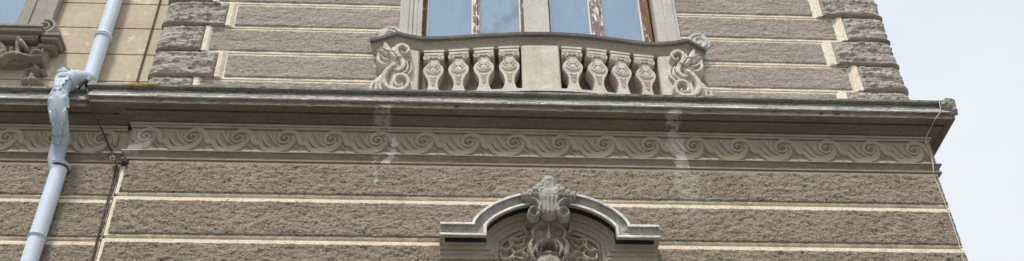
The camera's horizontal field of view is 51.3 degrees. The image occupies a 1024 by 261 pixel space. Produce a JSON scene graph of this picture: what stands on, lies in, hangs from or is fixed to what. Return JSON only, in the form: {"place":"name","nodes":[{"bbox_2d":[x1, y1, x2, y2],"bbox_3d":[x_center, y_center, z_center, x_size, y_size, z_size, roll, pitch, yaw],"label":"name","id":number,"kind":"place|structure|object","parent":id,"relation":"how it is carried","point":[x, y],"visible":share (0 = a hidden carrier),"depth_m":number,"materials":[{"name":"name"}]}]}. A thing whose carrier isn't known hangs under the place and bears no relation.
{"place":"outdoors","nodes":[
{"label":"outdoors","id":0,"kind":"place"},
{"bbox_2d":[874,0,1023,260],"label":"sky","id":1,"kind":"structure","parent":0,"point":[968,52],"materials":[{"name":"white"}]},
{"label":"street","id":2,"kind":"structure","parent":0,"visible":0},
{"bbox_2d":[0,0,168,260],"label":"neighbouring building","id":3,"kind":"structure","parent":2,"relation":"on","point":[42,42],"depth_m":10.29,"materials":[{"name":"stone"}]},
{"bbox_2d":[0,0,65,85],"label":"window","id":4,"kind":"structure","parent":3,"relation":"in","point":[30,35],"depth_m":10.89,"materials":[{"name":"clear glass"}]},
{"bbox_2d":[20,0,122,260],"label":"drainpipe","id":5,"kind":"object","parent":3,"relation":"attached to","point":[67,80],"visible":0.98,"depth_m":9.94,"materials":[{"name":"metal"}]},
{"bbox_2d":[136,0,160,81],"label":"cable","id":6,"kind":"object","parent":3,"relation":"attached to","point":[148,41],"visible":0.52,"depth_m":11.17,"materials":[{"name":"rubber"}]},
{"bbox_2d":[86,0,967,260],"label":"corner building","id":7,"kind":"structure","parent":2,"relation":"on","point":[271,130],"depth_m":10.33,"materials":[{"name":"stone"}]},
{"bbox_2d":[86,89,117,260],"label":"cable","id":8,"kind":"object","parent":7,"relation":"hanging from","point":[116,167],"visible":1,"depth_m":9.95,"materials":[{"name":"rubber"}]},
{"bbox_2d":[95,166,121,260],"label":"joint filler","id":9,"kind":"object","parent":7,"relation":"attached to","point":[108,213],"visible":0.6,"depth_m":9.66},
{"bbox_2d":[110,155,116,162],"bbox_3d":[-3.746,0.272,10.012,0.044,0.055,0.084,1,-40,-3],"label":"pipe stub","id":10,"kind":"object","parent":7,"relation":"attached to","point":[112,158],"visible":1,"depth_m":9.98,"materials":[{"name":"metal"}]},
{"bbox_2d":[121,156,128,165],"bbox_3d":[-3.632,0.284,10.001,0.061,0.093,0.050,1,-40,-3],"label":"bracket","id":11,"kind":"object","parent":7,"relation":"attached to","point":[125,161],"visible":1,"depth_m":9.98,"materials":[{"name":"grey metal"}]},
{"bbox_2d":[422,0,652,41],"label":"window","id":12,"kind":"structure","parent":7,"relation":"in","point":[624,19],"depth_m":11.79,"materials":[{"name":"glass"}]},
{"bbox_2d":[369,31,713,95],"bbox_3d":[0.299,-0.613,10.928,3.555,0.844,0.319,1,-40,-3],"label":"balustrade","id":13,"kind":"object","parent":7,"relation":"on","point":[561,62],"visible":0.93,"depth_m":10.93,"materials":[{"name":"stone"}]},
{"bbox_2d":[925,99,963,260],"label":"wire","id":14,"kind":"object","parent":7,"relation":"attached to","point":[936,181],"visible":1,"depth_m":10.39,"materials":[{"name":"grey metal"}]}
]}

